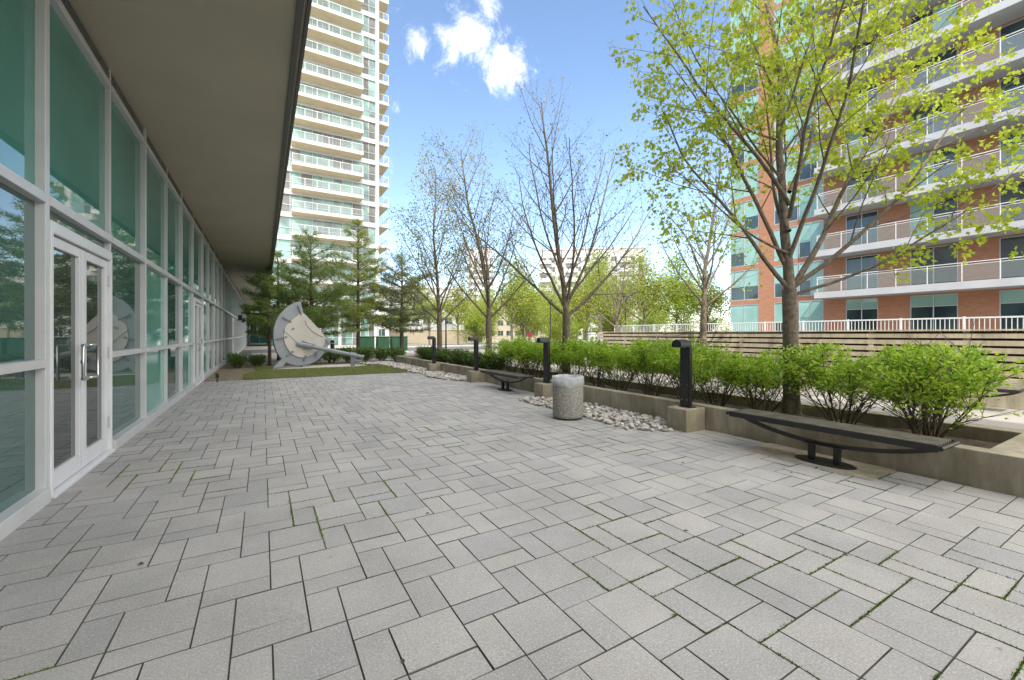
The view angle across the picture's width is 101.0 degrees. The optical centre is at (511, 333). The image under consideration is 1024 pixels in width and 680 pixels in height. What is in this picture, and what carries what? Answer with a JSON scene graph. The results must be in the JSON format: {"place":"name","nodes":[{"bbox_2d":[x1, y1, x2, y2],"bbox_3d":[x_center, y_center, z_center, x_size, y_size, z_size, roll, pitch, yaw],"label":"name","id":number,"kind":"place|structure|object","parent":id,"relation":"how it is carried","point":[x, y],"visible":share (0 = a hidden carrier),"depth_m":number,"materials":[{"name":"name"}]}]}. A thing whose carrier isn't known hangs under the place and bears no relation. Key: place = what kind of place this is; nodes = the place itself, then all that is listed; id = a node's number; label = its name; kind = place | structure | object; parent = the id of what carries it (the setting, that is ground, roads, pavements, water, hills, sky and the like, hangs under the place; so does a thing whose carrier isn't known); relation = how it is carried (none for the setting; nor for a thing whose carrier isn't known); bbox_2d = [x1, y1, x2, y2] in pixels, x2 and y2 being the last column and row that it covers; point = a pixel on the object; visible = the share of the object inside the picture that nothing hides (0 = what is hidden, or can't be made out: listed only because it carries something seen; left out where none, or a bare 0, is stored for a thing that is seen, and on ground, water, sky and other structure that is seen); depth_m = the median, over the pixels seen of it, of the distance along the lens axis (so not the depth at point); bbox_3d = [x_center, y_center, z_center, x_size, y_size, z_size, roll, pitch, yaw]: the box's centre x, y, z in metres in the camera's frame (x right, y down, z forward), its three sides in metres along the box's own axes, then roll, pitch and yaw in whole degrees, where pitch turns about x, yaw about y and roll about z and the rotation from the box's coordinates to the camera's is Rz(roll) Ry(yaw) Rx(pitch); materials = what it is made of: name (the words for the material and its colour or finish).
{"place":"outdoors","nodes":[
{"label":"outdoors","id":0,"kind":"place"},
{"bbox_2d":[203,361,405,381],"bbox_3d":[-8.991,1.512,18.439,6.750,0.001,8.300,0,0,-31],"label":"planting strip","id":1,"kind":"object","parent":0,"point":[228,373],"visible":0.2,"depth_m":16.60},
{"bbox_2d":[240,273,287,365],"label":"pine tree","id":2,"kind":"object","parent":1,"relation":"on","point":[268,286],"visible":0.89,"depth_m":20.11,"materials":[{"name":"green plant"}]},
{"bbox_2d":[358,361,466,380],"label":"river stones","id":3,"kind":"object","parent":1,"relation":"on","point":[442,375],"visible":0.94,"depth_m":16.24,"materials":[{"name":"grey stone"}]},
{"bbox_2d":[224,353,395,364],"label":"side path","id":4,"kind":"structure","parent":0,"point":[274,357],"depth_m":24.94,"materials":[{"name":"concrete"}]},
{"bbox_2d":[237,249,314,360],"bbox_3d":[-13.401,-1.695,24.195,4.181,6.492,3.929,0,0,-31],"label":"pine tree","id":5,"kind":"object","parent":4,"relation":"on","point":[260,332],"visible":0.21,"depth_m":23.69,"materials":[{"name":"green plant"}]},
{"bbox_2d":[239,228,360,337],"bbox_3d":[-11.174,-2.102,22.842,5.977,7.307,6.001,0,0,-12],"label":"pine tree","id":6,"kind":"object","parent":4,"relation":"on","point":[318,317],"visible":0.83,"depth_m":21.85,"materials":[{"name":"green plant"}]},
{"bbox_2d":[319,217,394,358],"bbox_3d":[-9.138,-2.724,24.803,4.260,8.552,4.426,0,0,-8],"label":"larch tree","id":7,"kind":"object","parent":4,"relation":"on","point":[369,301],"visible":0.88,"depth_m":24.91,"materials":[{"name":"green plant"}]},
{"bbox_2d":[356,252,436,355],"bbox_3d":[-7.312,-1.943,27.582,4.724,6.992,6.078,0,0,8],"label":"spruce tree","id":8,"kind":"object","parent":4,"relation":"on","point":[392,323],"visible":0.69,"depth_m":27.07,"materials":[{"name":"green plant"}]},
{"bbox_2d":[243,363,406,379],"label":"lawn","id":9,"kind":"structure","parent":0,"point":[269,367],"depth_m":16.77,"materials":[{"name":"plant"}]},
{"bbox_2d":[272,301,366,369],"bbox_3d":[-8.737,0.024,19.286,3.953,2.992,1.600,0,0,-31],"label":"disc sculpture","id":10,"kind":"object","parent":9,"relation":"on","point":[300,339],"visible":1,"depth_m":18.71,"materials":[{"name":"concrete"}]},
{"bbox_2d":[243,343,498,348],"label":"pavement","id":11,"kind":"structure","parent":0,"point":[250,347],"depth_m":51.54,"materials":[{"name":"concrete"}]},
{"bbox_2d":[431,276,484,344],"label":"street tree","id":12,"kind":"object","parent":11,"relation":"on","point":[462,307],"visible":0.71,"depth_m":53.44,"materials":[{"name":"green plant"}]},
{"bbox_2d":[247,339,596,370],"bbox_3d":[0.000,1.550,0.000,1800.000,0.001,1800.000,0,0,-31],"label":"ground","id":13,"kind":"structure","parent":0,"point":[482,350],"depth_m":57.07,"materials":[{"name":"grey concrete"}]},
{"bbox_2d":[0,0,311,540],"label":"glass building","id":14,"kind":"structure","parent":13,"relation":"on","point":[145,145],"depth_m":5.13,"materials":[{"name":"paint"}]},
{"bbox_2d":[0,0,50,540],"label":"window","id":15,"kind":"structure","parent":14,"relation":"in","point":[19,499],"depth_m":3.45,"materials":[{"name":"teal glass"}]},
{"bbox_2d":[54,236,89,487],"bbox_3d":[-4.442,0.268,4.223,0.139,2.375,0.886,0,0,-31],"label":"door","id":16,"kind":"structure","parent":14,"relation":"in","point":[69,348],"depth_m":4.32,"materials":[{"name":"white paint"}]},
{"bbox_2d":[35,0,111,489],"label":"window","id":17,"kind":"structure","parent":14,"relation":"in","point":[71,75],"depth_m":4.18,"materials":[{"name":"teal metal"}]},
{"bbox_2d":[83,250,109,466],"bbox_3d":[-4.896,0.268,4.993,0.139,2.375,0.885,0,0,-31],"label":"door","id":18,"kind":"structure","parent":14,"relation":"in","point":[96,279],"depth_m":5.01,"materials":[{"name":"white paint"}]},
{"bbox_2d":[104,67,147,449],"bbox_3d":[-5.627,-0.950,6.143,0.190,4.900,1.806,0,0,-31],"label":"window","id":19,"kind":"structure","parent":14,"relation":"in","point":[124,132],"depth_m":6.09,"materials":[{"name":"teal glass"}]},
{"bbox_2d":[140,127,169,423],"bbox_3d":[-6.574,-0.950,7.750,0.190,4.900,1.921,0,0,-31],"label":"window","id":20,"kind":"structure","parent":14,"relation":"in","point":[153,171],"depth_m":7.62,"materials":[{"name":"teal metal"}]},
{"bbox_2d":[164,167,183,406],"bbox_3d":[-7.507,-0.950,9.330,0.190,4.900,1.746,0,0,-31],"label":"window","id":21,"kind":"structure","parent":14,"relation":"in","point":[172,195],"depth_m":9.29,"materials":[{"name":"green glass"}]},
{"bbox_2d":[179,192,195,395],"bbox_3d":[-8.472,-0.950,10.967,0.190,4.900,2.051,0,0,-31],"label":"window","id":22,"kind":"structure","parent":14,"relation":"in","point":[185,214],"depth_m":10.83,"materials":[{"name":"teal glass"}]},
{"bbox_2d":[191,213,203,382],"bbox_3d":[-9.550,-0.950,12.769,0.165,4.900,2.145,0,0,-31],"label":"window","id":23,"kind":"structure","parent":14,"relation":"in","point":[196,231],"depth_m":12.42,"materials":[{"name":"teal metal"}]},
{"bbox_2d":[201,229,210,378],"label":"window","id":24,"kind":"structure","parent":14,"relation":"in","point":[204,241],"depth_m":14.77,"materials":[{"name":"teal glass"}]},
{"bbox_2d":[208,242,215,374],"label":"window","id":25,"kind":"structure","parent":14,"relation":"in","point":[210,250],"depth_m":16.21,"materials":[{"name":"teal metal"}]},
{"bbox_2d":[213,250,219,370],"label":"window","id":26,"kind":"structure","parent":14,"relation":"in","point":[215,258],"depth_m":17.63,"materials":[{"name":"teal glass"}]},
{"bbox_2d":[217,257,222,366],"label":"window","id":27,"kind":"structure","parent":14,"relation":"in","point":[219,265],"depth_m":19.27,"materials":[{"name":"teal glass"}]},
{"bbox_2d":[267,0,388,345],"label":"balcony tower","id":28,"kind":"structure","parent":13,"relation":"on","point":[336,169],"depth_m":54.52,"materials":[{"name":"white paint"}]},
{"bbox_2d":[271,311,374,345],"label":"window","id":29,"kind":"structure","parent":28,"relation":"in","point":[350,339],"depth_m":55.66,"materials":[{"name":"white paint"}]},
{"bbox_2d":[275,239,374,264],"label":"window","id":30,"kind":"structure","parent":28,"relation":"in","point":[282,244],"depth_m":53.70,"materials":[{"name":"white glass"}]},
{"bbox_2d":[278,216,374,243],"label":"window","id":31,"kind":"structure","parent":28,"relation":"in","point":[285,223],"depth_m":53.76,"materials":[{"name":"white glass"}]},
{"bbox_2d":[281,194,374,222],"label":"window","id":32,"kind":"structure","parent":28,"relation":"in","point":[368,213],"depth_m":54.36,"materials":[{"name":"white paint"}]},
{"bbox_2d":[285,171,374,201],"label":"window","id":33,"kind":"structure","parent":28,"relation":"in","point":[368,191],"depth_m":54.54,"materials":[{"name":"white paint"}]},
{"bbox_2d":[288,149,374,180],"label":"window","id":34,"kind":"structure","parent":28,"relation":"in","point":[368,170],"depth_m":54.72,"materials":[{"name":"white paint"}]},
{"bbox_2d":[293,127,374,159],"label":"window","id":35,"kind":"structure","parent":28,"relation":"in","point":[368,149],"depth_m":54.97,"materials":[{"name":"glass"}]},
{"bbox_2d":[295,105,374,138],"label":"window","id":36,"kind":"structure","parent":28,"relation":"in","point":[368,128],"depth_m":55.09,"materials":[{"name":"glass"}]},
{"bbox_2d":[299,83,374,118],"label":"window","id":37,"kind":"structure","parent":28,"relation":"in","point":[368,107],"depth_m":55.33,"materials":[{"name":"glass"}]},
{"bbox_2d":[302,61,374,97],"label":"window","id":38,"kind":"structure","parent":28,"relation":"in","point":[368,86],"depth_m":55.47,"materials":[{"name":"clear glass"}]},
{"bbox_2d":[306,40,374,76],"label":"window","id":39,"kind":"structure","parent":28,"relation":"in","point":[368,65],"depth_m":55.66,"materials":[{"name":"glass"}]},
{"bbox_2d":[309,18,374,55],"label":"window","id":40,"kind":"structure","parent":28,"relation":"in","point":[368,44],"depth_m":55.84,"materials":[{"name":"glass"}]},
{"bbox_2d":[312,0,374,34],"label":"window","id":41,"kind":"structure","parent":28,"relation":"in","point":[368,23],"depth_m":56.10,"materials":[{"name":"glass"}]},
{"bbox_2d":[379,285,464,335],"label":"white office","id":42,"kind":"structure","parent":13,"relation":"on","point":[383,332],"depth_m":110.75,"materials":[{"name":"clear glass"}]},
{"bbox_2d":[390,329,482,342],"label":"garden wall","id":43,"kind":"structure","parent":13,"relation":"on","point":[418,337],"depth_m":64.71,"materials":[{"name":"concrete"}]},
{"bbox_2d":[448,293,500,343],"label":"background tree","id":44,"kind":"object","parent":13,"relation":"on","point":[471,328],"visible":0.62,"depth_m":60.42,"materials":[{"name":"green plant"}]},
{"bbox_2d":[467,247,549,339],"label":"street tree","id":45,"kind":"object","parent":13,"relation":"on","point":[513,305],"visible":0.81,"depth_m":31.72,"materials":[{"name":"green plant"}]},
{"bbox_2d":[499,340,596,366],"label":"terrace","id":46,"kind":"structure","parent":13,"relation":"on","point":[560,343],"depth_m":25.44,"materials":[{"name":"concrete"}]},
{"bbox_2d":[572,248,657,331],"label":"spreading tree","id":47,"kind":"object","parent":46,"relation":"on","point":[620,299],"visible":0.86,"depth_m":22.56,"materials":[{"name":"green plant"}]},
{"bbox_2d":[614,316,1023,332],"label":"terrace railing","id":48,"kind":"object","parent":46,"relation":"on","point":[964,318],"visible":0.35,"depth_m":16.86,"materials":[{"name":"white metal"}]},
{"bbox_2d":[556,255,621,339],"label":"street tree","id":49,"kind":"object","parent":13,"relation":"on","point":[576,300],"visible":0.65,"depth_m":39.04,"materials":[{"name":"green plant"}]},
{"bbox_2d":[539,246,646,338],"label":"white flats","id":50,"kind":"structure","parent":13,"relation":"on","point":[552,266],"depth_m":137.54,"materials":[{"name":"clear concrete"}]},
{"bbox_2d":[571,243,641,331],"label":"street tree","id":51,"kind":"object","parent":13,"relation":"on","point":[595,258],"visible":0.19,"depth_m":45.74,"materials":[{"name":"green plant"}]},
{"bbox_2d":[605,244,679,332],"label":"street tree","id":52,"kind":"object","parent":13,"relation":"on","point":[654,294],"visible":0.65,"depth_m":45.38,"materials":[{"name":"green plant"}]},
{"bbox_2d":[647,251,708,330],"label":"street tree","id":53,"kind":"object","parent":13,"relation":"on","point":[678,304],"visible":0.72,"depth_m":46.60,"materials":[{"name":"green plant"}]},
{"bbox_2d":[679,265,730,330],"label":"street tree","id":54,"kind":"object","parent":13,"relation":"on","point":[716,291],"visible":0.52,"depth_m":47.55,"materials":[{"name":"green plant"}]},
{"bbox_2d":[0,372,1023,679],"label":"plaza paving","id":55,"kind":"structure","parent":0,"point":[520,594],"depth_m":2.86,"materials":[{"name":"concrete"}]},
{"bbox_2d":[3,416,1023,679],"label":"moss","id":56,"kind":"object","parent":55,"relation":"on","point":[1017,672],"visible":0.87,"depth_m":2.80,"materials":[{"name":"green plant"}]},
{"bbox_2d":[552,374,583,420],"bbox_3d":[1.000,1.120,7.556,0.577,0.760,0.576,0,0,-31],"label":"litter bin","id":57,"kind":"object","parent":55,"relation":"on","point":[567,397],"visible":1,"depth_m":7.32,"materials":[{"name":"grey stone"}]},
{"bbox_2d":[667,405,704,432],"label":"concrete block","id":58,"kind":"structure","parent":55,"relation":"on","point":[684,419],"depth_m":6.55,"materials":[{"name":"beige concrete"}]},
{"bbox_2d":[672,339,695,407],"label":"bollard light","id":59,"kind":"object","parent":58,"relation":"on","point":[684,346],"visible":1,"depth_m":6.62,"materials":[{"name":"black metal"}]},
{"bbox_2d":[396,355,1023,497],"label":"planter","id":60,"kind":"object","parent":55,"relation":"on","point":[986,457],"visible":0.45,"depth_m":5.43,"materials":[{"name":"concrete"}]},
{"bbox_2d":[371,144,496,350],"bbox_3d":[-3.446,-3.682,19.583,5.320,10.104,5.069,0,0,-31],"label":"budding tree","id":61,"kind":"object","parent":60,"relation":"on","point":[435,209],"visible":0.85,"depth_m":19.38,"materials":[{"name":"brown plant"}]},
{"bbox_2d":[416,121,555,369],"bbox_3d":[-0.918,-3.330,15.183,5.002,9.405,3.950,0,0,26],"label":"budding tree","id":62,"kind":"object","parent":60,"relation":"on","point":[487,283],"visible":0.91,"depth_m":15.26,"materials":[{"name":"brown plant"}]},
{"bbox_2d":[481,335,529,372],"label":"shrub","id":63,"kind":"object","parent":60,"relation":"on","point":[507,355],"visible":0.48,"depth_m":13.44,"materials":[{"name":"green plant"}]},
{"bbox_2d":[507,336,551,377],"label":"shrub","id":64,"kind":"object","parent":60,"relation":"on","point":[516,357],"visible":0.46,"depth_m":12.17,"materials":[{"name":"green plant"}]},
{"bbox_2d":[433,69,683,373],"bbox_3d":[1.463,-3.002,11.491,5.121,8.749,5.000,0,0,41],"label":"bare tree","id":65,"kind":"object","parent":60,"relation":"on","point":[565,299],"visible":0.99,"depth_m":11.21,"materials":[{"name":"brown plant"}]},
{"bbox_2d":[542,336,603,380],"bbox_3d":[1.658,0.703,10.805,1.808,1.350,1.569,0,0,17],"label":"shrub","id":66,"kind":"object","parent":60,"relation":"on","point":[556,348],"visible":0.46,"depth_m":10.69,"materials":[{"name":"green plant"}]},
{"bbox_2d":[562,336,623,387],"bbox_3d":[2.038,0.717,10.179,1.881,1.322,1.438,0,0,-40],"label":"shrub","id":67,"kind":"object","parent":60,"relation":"on","point":[580,355],"visible":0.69,"depth_m":10.06,"materials":[{"name":"green plant"}]},
{"bbox_2d":[586,337,652,390],"bbox_3d":[2.491,0.718,9.483,1.602,1.318,1.462,0,0,24],"label":"shrub","id":68,"kind":"object","parent":60,"relation":"on","point":[607,363],"visible":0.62,"depth_m":9.30,"materials":[{"name":"green plant"}]},
{"bbox_2d":[616,337,679,395],"bbox_3d":[2.849,0.704,8.821,1.649,1.342,1.789,0,0,-16],"label":"shrub","id":69,"kind":"object","parent":60,"relation":"on","point":[639,348],"visible":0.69,"depth_m":8.57,"materials":[{"name":"green plant"}]},
{"bbox_2d":[644,336,726,400],"bbox_3d":[3.319,0.704,8.102,1.542,1.348,1.775,0,0,3],"label":"shrub","id":70,"kind":"object","parent":60,"relation":"on","point":[677,378],"visible":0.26,"depth_m":8.06,"materials":[{"name":"green plant"}]},
{"bbox_2d":[651,344,779,406],"bbox_3d":[3.599,0.780,7.463,1.942,1.184,1.485,0,0,35],"label":"shrub","id":71,"kind":"object","parent":60,"relation":"on","point":[700,368],"visible":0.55,"depth_m":7.33,"materials":[{"name":"green plant"}]},
{"bbox_2d":[713,342,826,411],"bbox_3d":[4.072,0.753,6.800,1.535,1.240,1.682,0,0,10],"label":"shrub","id":72,"kind":"object","parent":60,"relation":"on","point":[761,372],"visible":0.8,"depth_m":6.58,"materials":[{"name":"green plant"}]},
{"bbox_2d":[605,0,1023,416],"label":"maple tree","id":73,"kind":"object","parent":60,"relation":"on","point":[789,281],"visible":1,"depth_m":6.40,"materials":[{"name":"green plant"}]},
{"bbox_2d":[766,341,914,424],"bbox_3d":[4.657,0.722,5.981,1.790,1.305,1.650,0,0,-31],"label":"shrub","id":74,"kind":"object","parent":60,"relation":"on","point":[839,373],"visible":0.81,"depth_m":5.87,"materials":[{"name":"green plant"}]},
{"bbox_2d":[850,321,1023,437],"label":"shrub","id":75,"kind":"object","parent":60,"relation":"on","point":[957,384],"visible":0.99,"depth_m":4.85,"materials":[{"name":"green plant"}]},
{"bbox_2d":[744,443,894,479],"bbox_3d":[3.609,1.494,5.061,0.640,0.001,1.350,0,0,-31],"label":"bench pad","id":76,"kind":"object","parent":55,"relation":"on","point":[871,472],"visible":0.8,"depth_m":4.95,"materials":[{"name":"concrete"}]},
{"bbox_2d":[726,408,959,469],"bbox_3d":[3.634,1.266,4.918,0.467,0.461,2.123,0,0,-31],"label":"bench","id":77,"kind":"object","parent":76,"relation":"on","point":[917,443],"visible":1,"depth_m":4.74,"materials":[{"name":"black metal"}]},
{"bbox_2d":[379,0,755,330],"label":"sky","id":78,"kind":"structure","parent":0,"point":[451,62],"materials":[{"name":"blue"}]},
{"bbox_2d":[406,350,1023,429],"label":"path","id":79,"kind":"structure","parent":0,"point":[1014,421],"depth_m":8.62,"materials":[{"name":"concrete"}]},
{"bbox_2d":[640,116,779,382],"bbox_3d":[5.831,-2.453,12.735,3.407,8.011,3.449,0,0,-42],"label":"leafy tree","id":80,"kind":"object","parent":79,"relation":"on","point":[703,314],"visible":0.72,"depth_m":12.87,"materials":[{"name":"green plant"}]},
{"bbox_2d":[597,329,1023,409],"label":"board fence","id":81,"kind":"object","parent":79,"relation":"on","point":[1009,343],"visible":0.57,"depth_m":10.51,"materials":[{"name":"wood"}]},
{"bbox_2d":[730,0,1023,331],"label":"brick building","id":82,"kind":"structure","parent":0,"point":[988,281],"depth_m":26.58,"materials":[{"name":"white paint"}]},
{"bbox_2d":[731,304,758,330],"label":"window","id":83,"kind":"structure","parent":82,"relation":"in","point":[749,312],"depth_m":35.64,"materials":[{"name":"teal glass"}]},
{"bbox_2d":[731,268,758,300],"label":"window","id":84,"kind":"structure","parent":82,"relation":"in","point":[745,295],"depth_m":35.58,"materials":[{"name":"teal glass"}]},
{"bbox_2d":[731,233,758,267],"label":"window","id":85,"kind":"structure","parent":82,"relation":"in","point":[739,262],"depth_m":35.79,"materials":[{"name":"teal glass"}]},
{"bbox_2d":[731,198,758,233],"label":"window","id":86,"kind":"structure","parent":82,"relation":"in","point":[752,214],"depth_m":35.42,"materials":[{"name":"teal glass"}]},
{"bbox_2d":[799,300,822,329],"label":"window","id":87,"kind":"structure","parent":82,"relation":"in","point":[808,310],"depth_m":31.35,"materials":[{"name":"teal glass"}]},
{"bbox_2d":[799,260,822,295],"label":"window","id":88,"kind":"structure","parent":82,"relation":"in","point":[812,281],"depth_m":31.30,"materials":[{"name":"teal glass"}]},
{"bbox_2d":[799,220,822,257],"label":"window","id":89,"kind":"structure","parent":82,"relation":"in","point":[810,231],"depth_m":31.47,"materials":[{"name":"teal glass"}]},
{"bbox_2d":[799,180,822,219],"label":"window","id":90,"kind":"structure","parent":82,"relation":"in","point":[802,207],"depth_m":31.47,"materials":[{"name":"teal glass"}]},
{"bbox_2d":[846,298,877,331],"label":"window","id":91,"kind":"structure","parent":82,"relation":"in","point":[867,308],"depth_m":28.69,"materials":[{"name":"teal glass"}]},
{"bbox_2d":[846,254,877,289],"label":"window","id":92,"kind":"structure","parent":82,"relation":"in","point":[853,264],"depth_m":28.71,"materials":[{"name":"blue glass"}]},
{"bbox_2d":[846,210,877,245],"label":"window","id":93,"kind":"structure","parent":82,"relation":"in","point":[864,219],"depth_m":28.65,"materials":[{"name":"grey glass"}]},
{"bbox_2d":[910,293,957,329],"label":"window","id":94,"kind":"structure","parent":82,"relation":"in","point":[935,305],"depth_m":25.61,"materials":[{"name":"teal glass"}]},
{"bbox_2d":[910,244,957,284],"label":"window","id":95,"kind":"structure","parent":82,"relation":"in","point":[943,274],"depth_m":25.52,"materials":[{"name":"grey glass"}]},
{"bbox_2d":[910,194,957,236],"bbox_3d":[25.590,-7.015,25.643,0.080,2.370,2.130,0,0,-31],"label":"window","id":96,"kind":"structure","parent":82,"relation":"in","point":[951,201],"depth_m":25.58,"materials":[{"name":"grey glass"}]},
{"bbox_2d":[910,145,957,187],"bbox_3d":[25.590,-9.915,25.643,0.080,2.370,2.130,0,0,-31],"label":"window","id":97,"kind":"structure","parent":82,"relation":"in","point":[949,155],"depth_m":25.46,"materials":[{"name":"glass"}]},
{"bbox_2d":[910,95,957,137],"bbox_3d":[25.590,-12.815,25.643,0.080,2.370,2.130,0,0,-31],"label":"window","id":98,"kind":"structure","parent":82,"relation":"in","point":[935,126],"depth_m":25.62,"materials":[{"name":"grey glass"}]},
{"bbox_2d":[910,47,957,89],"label":"window","id":99,"kind":"structure","parent":82,"relation":"in","point":[949,53],"depth_m":25.50,"materials":[{"name":"grey glass"}]},
{"bbox_2d":[910,0,957,41],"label":"window","id":100,"kind":"structure","parent":82,"relation":"in","point":[944,16],"depth_m":25.46,"materials":[{"name":"grey glass"}]},
{"bbox_2d":[999,289,1023,328],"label":"window","id":101,"kind":"structure","parent":82,"relation":"in","point":[1011,302],"depth_m":22.98,"materials":[{"name":"green glass"}]},
{"bbox_2d":[999,235,1023,278],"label":"window","id":102,"kind":"structure","parent":82,"relation":"in","point":[1013,268],"depth_m":22.98,"materials":[{"name":"grey glass"}]},
{"bbox_2d":[999,181,1023,221],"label":"window","id":103,"kind":"structure","parent":82,"relation":"in","point":[1003,198],"depth_m":22.95,"materials":[{"name":"grey glass"}]},
{"bbox_2d":[999,72,1023,111],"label":"window","id":104,"kind":"structure","parent":82,"relation":"in","point":[1021,81],"depth_m":22.92,"materials":[{"name":"grey glass"}]},
{"bbox_2d":[999,18,1023,56],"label":"window","id":105,"kind":"structure","parent":82,"relation":"in","point":[1017,40],"depth_m":22.95,"materials":[{"name":"grey glass"}]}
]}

